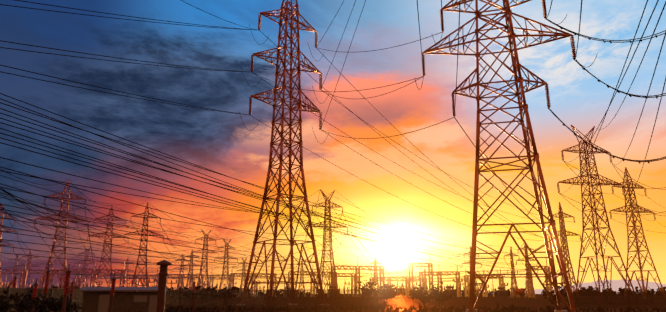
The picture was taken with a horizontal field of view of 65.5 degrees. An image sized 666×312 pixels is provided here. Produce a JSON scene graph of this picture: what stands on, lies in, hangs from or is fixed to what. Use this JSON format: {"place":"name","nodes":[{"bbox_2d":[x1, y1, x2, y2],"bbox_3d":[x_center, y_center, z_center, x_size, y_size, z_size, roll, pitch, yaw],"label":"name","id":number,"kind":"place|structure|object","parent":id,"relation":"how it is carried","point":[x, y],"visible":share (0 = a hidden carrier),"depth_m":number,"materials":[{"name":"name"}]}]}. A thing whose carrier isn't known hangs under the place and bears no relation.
{"place":"outdoors","nodes":[
{"label":"outdoors","id":0,"kind":"place"},
{"bbox_2d":[0,0,665,293],"label":"sky","id":1,"kind":"structure","parent":0,"point":[220,142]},
{"bbox_2d":[164,294,665,311],"bbox_3d":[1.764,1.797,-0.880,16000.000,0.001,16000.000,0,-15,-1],"label":"ground","id":2,"kind":"structure","parent":0,"point":[490,301],"depth_m":107.46,"materials":[{"name":"soil"}]},
{"bbox_2d":[0,203,17,286],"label":"pylon","id":3,"kind":"object","parent":2,"relation":"on","point":[2,216],"visible":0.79,"depth_m":183.87,"materials":[{"name":"metal"}]},
{"bbox_2d":[5,256,25,287],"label":"pylon","id":4,"kind":"object","parent":2,"relation":"on","point":[16,267],"visible":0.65,"depth_m":351.51,"materials":[{"name":"metal"}]},
{"bbox_2d":[0,289,43,311],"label":"shrub","id":5,"kind":"object","parent":2,"relation":"on","point":[18,306],"visible":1,"depth_m":33.63,"materials":[{"name":"green plant"}]},
{"bbox_2d":[17,250,39,287],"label":"pylon","id":6,"kind":"object","parent":2,"relation":"on","point":[28,261],"visible":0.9,"depth_m":278.85,"materials":[{"name":"metal"}]},
{"bbox_2d":[13,290,57,311],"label":"shrub","id":7,"kind":"object","parent":2,"relation":"on","point":[41,308],"visible":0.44,"depth_m":40.77,"materials":[{"name":"green plant"}]},
{"bbox_2d":[0,281,87,311],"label":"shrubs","id":8,"kind":"object","parent":2,"relation":"on","point":[78,294],"visible":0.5,"depth_m":46.60,"materials":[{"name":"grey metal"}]},
{"bbox_2d":[39,294,82,311],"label":"shrub","id":9,"kind":"object","parent":2,"relation":"on","point":[56,307],"visible":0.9,"depth_m":40.05,"materials":[{"name":"green plant"}]},
{"bbox_2d":[34,180,89,288],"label":"pylon","id":10,"kind":"object","parent":2,"relation":"on","point":[53,249],"visible":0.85,"depth_m":157.39,"materials":[{"name":"metal"}]},
{"bbox_2d":[74,246,96,287],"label":"pylon","id":11,"kind":"object","parent":2,"relation":"on","point":[87,263],"visible":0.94,"depth_m":291.37,"materials":[{"name":"metal"}]},
{"bbox_2d":[14,260,195,311],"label":"posts","id":12,"kind":"object","parent":2,"relation":"on","point":[163,273],"visible":0.96,"depth_m":21.31,"materials":[{"name":"orange paint"}]},
{"bbox_2d":[12,273,195,297],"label":"yard post insulators","id":13,"kind":"object","parent":12,"relation":"on","point":[66,285],"visible":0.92,"depth_m":36.92,"materials":[{"name":"brown ceramic"}]},
{"bbox_2d":[87,206,128,291],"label":"pylon","id":14,"kind":"object","parent":2,"relation":"on","point":[111,232],"visible":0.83,"depth_m":216.72,"materials":[{"name":"metal"}]},
{"bbox_2d":[5,286,235,298],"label":"tree line","id":15,"kind":"object","parent":2,"relation":"on","point":[213,288],"visible":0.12,"depth_m":236.33,"materials":[{"name":"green plant"}]},
{"bbox_2d":[80,287,167,311],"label":"control shed","id":16,"kind":"structure","parent":2,"relation":"on","point":[123,301],"depth_m":48.57,"materials":[{"name":"brown"}]},
{"bbox_2d":[121,258,134,291],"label":"pylon","id":17,"kind":"object","parent":2,"relation":"on","point":[126,268],"visible":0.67,"depth_m":381.48,"materials":[{"name":"metal"}]},
{"bbox_2d":[124,202,163,291],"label":"pylon","id":18,"kind":"object","parent":2,"relation":"on","point":[145,247],"visible":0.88,"depth_m":217.44,"materials":[{"name":"metal"}]},
{"bbox_2d":[173,256,190,291],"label":"pylon","id":19,"kind":"object","parent":2,"relation":"on","point":[182,271],"visible":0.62,"depth_m":355.64,"materials":[{"name":"metal"}]},
{"bbox_2d":[181,249,200,290],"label":"pylon","id":20,"kind":"object","parent":2,"relation":"on","point":[191,270],"visible":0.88,"depth_m":281.88,"materials":[{"name":"metal"}]},
{"bbox_2d":[191,229,218,289],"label":"pylon","id":21,"kind":"object","parent":2,"relation":"on","point":[202,252],"visible":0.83,"depth_m":285.56,"materials":[{"name":"metal"}]},
{"bbox_2d":[214,240,237,290],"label":"pylon","id":22,"kind":"object","parent":2,"relation":"on","point":[227,245],"visible":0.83,"depth_m":316.26,"materials":[{"name":"metal"}]},
{"bbox_2d":[237,257,251,296],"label":"pylon","id":23,"kind":"object","parent":2,"relation":"on","point":[242,269],"visible":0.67,"depth_m":345.58,"materials":[{"name":"metal"}]},
{"bbox_2d":[157,286,385,307],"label":"perimeter fence","id":24,"kind":"object","parent":2,"relation":"on","point":[270,304],"visible":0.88,"depth_m":72.53,"materials":[{"name":"grey metal"}]},
{"bbox_2d":[1,254,552,297],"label":"substation gantries","id":25,"kind":"object","parent":2,"relation":"on","point":[232,276],"visible":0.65,"depth_m":310.17,"materials":[{"name":"metal"}]},
{"bbox_2d":[237,0,328,304],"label":"pylon","id":26,"kind":"object","parent":2,"relation":"on","point":[292,19],"visible":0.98,"depth_m":86.33,"materials":[{"name":"metal"}]},
{"bbox_2d":[70,285,507,297],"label":"yard transformers","id":27,"kind":"object","parent":2,"relation":"on","point":[502,293],"visible":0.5,"depth_m":290.65,"materials":[{"name":"paint"}]},
{"bbox_2d":[56,283,504,291],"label":"yard bushings","id":28,"kind":"object","parent":27,"relation":"on","point":[330,285],"visible":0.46,"depth_m":241.95,"materials":[{"name":"brown ceramic"}]},
{"bbox_2d":[296,260,307,296],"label":"pylon","id":29,"kind":"object","parent":2,"relation":"on","point":[301,277],"visible":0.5,"depth_m":348.91,"materials":[{"name":"metal"}]},
{"bbox_2d":[307,189,347,297],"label":"pylon","id":30,"kind":"object","parent":2,"relation":"on","point":[329,237],"visible":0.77,"depth_m":202.91,"materials":[{"name":"metal"}]},
{"bbox_2d":[0,0,665,281],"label":"conductors","id":31,"kind":"object","parent":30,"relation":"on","point":[317,215],"visible":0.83,"depth_m":75.56,"materials":[{"name":"metal"}]},
{"bbox_2d":[3,286,665,295],"bbox_3d":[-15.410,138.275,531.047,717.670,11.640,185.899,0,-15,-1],"label":"tree line","id":32,"kind":"object","parent":2,"relation":"on","point":[590,289],"visible":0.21,"depth_m":527.57,"materials":[{"name":"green plant"}]},
{"bbox_2d":[356,278,382,302],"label":"tree","id":33,"kind":"object","parent":2,"relation":"on","point":[369,286],"visible":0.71,"depth_m":115.82,"materials":[{"name":"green plant"}]},
{"bbox_2d":[75,302,665,311],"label":"grass tufts","id":34,"kind":"object","parent":2,"relation":"on","point":[450,308],"visible":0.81,"depth_m":59.03,"materials":[{"name":"brown plant"}]},
{"bbox_2d":[368,257,380,296],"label":"pylon","id":35,"kind":"object","parent":2,"relation":"on","point":[375,277],"visible":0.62,"depth_m":320.36,"materials":[{"name":"metal"}]},
{"bbox_2d":[378,281,397,302],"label":"tree","id":36,"kind":"object","parent":2,"relation":"on","point":[390,291],"visible":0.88,"depth_m":120.07,"materials":[{"name":"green plant"}]},
{"bbox_2d":[420,267,428,293],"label":"pylon","id":37,"kind":"object","parent":2,"relation":"on","point":[425,280],"visible":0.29,"depth_m":401.53,"materials":[{"name":"metal"}]},
{"bbox_2d":[409,285,439,308],"bbox_3d":[10.978,17.038,62.758,3.732,3.256,2.918,14,-20,-42],"label":"tree","id":38,"kind":"object","parent":2,"relation":"on","point":[423,297],"visible":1,"depth_m":62.59,"materials":[{"name":"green plant"}]},
{"bbox_2d":[429,282,452,309],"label":"tree","id":39,"kind":"object","parent":2,"relation":"on","point":[442,296],"visible":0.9,"depth_m":65.99,"materials":[{"name":"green plant"}]},
{"bbox_2d":[462,246,481,296],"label":"pylon","id":40,"kind":"object","parent":2,"relation":"on","point":[475,276],"visible":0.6,"depth_m":283.08,"materials":[{"name":"metal"}]},
{"bbox_2d":[421,0,576,311],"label":"pylon","id":41,"kind":"object","parent":2,"relation":"on","point":[512,35],"visible":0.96,"depth_m":52.65,"materials":[{"name":"metal"}]},
{"bbox_2d":[504,247,519,297],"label":"pylon","id":42,"kind":"object","parent":2,"relation":"on","point":[512,272],"visible":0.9,"depth_m":240.10,"materials":[{"name":"metal"}]},
{"bbox_2d":[516,244,537,298],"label":"pylon","id":43,"kind":"object","parent":2,"relation":"on","point":[527,282],"visible":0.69,"depth_m":210.58,"materials":[{"name":"metal"}]},
{"bbox_2d":[542,284,566,303],"bbox_3d":[25.761,16.118,59.268,2.985,3.238,2.952,-12,-19,37],"label":"shrub","id":44,"kind":"object","parent":2,"relation":"on","point":[561,291],"visible":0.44,"depth_m":59.08,"materials":[{"name":"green plant"}]},
{"bbox_2d":[547,202,581,299],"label":"pylon","id":45,"kind":"object","parent":2,"relation":"on","point":[560,213],"visible":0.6,"depth_m":172.39,"materials":[{"name":"metal"}]},
{"bbox_2d":[557,125,638,301],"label":"pylon","id":46,"kind":"object","parent":2,"relation":"on","point":[594,227],"visible":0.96,"depth_m":135.28,"materials":[{"name":"metal"}]},
{"bbox_2d":[565,289,665,307],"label":"perimeter fence","id":47,"kind":"object","parent":2,"relation":"on","point":[628,301],"visible":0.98,"depth_m":78.76,"materials":[{"name":"grey metal"}]},
{"bbox_2d":[610,167,665,299],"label":"pylon","id":48,"kind":"object","parent":2,"relation":"on","point":[643,288],"visible":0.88,"depth_m":176.76,"materials":[{"name":"metal"}]},
{"bbox_2d":[475,279,665,293],"bbox_3d":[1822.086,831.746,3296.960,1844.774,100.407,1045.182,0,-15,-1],"label":"distant hills","id":49,"kind":"structure","parent":0,"point":[616,285],"depth_m":3427.89,"materials":[{"name":"purple"}]}
]}

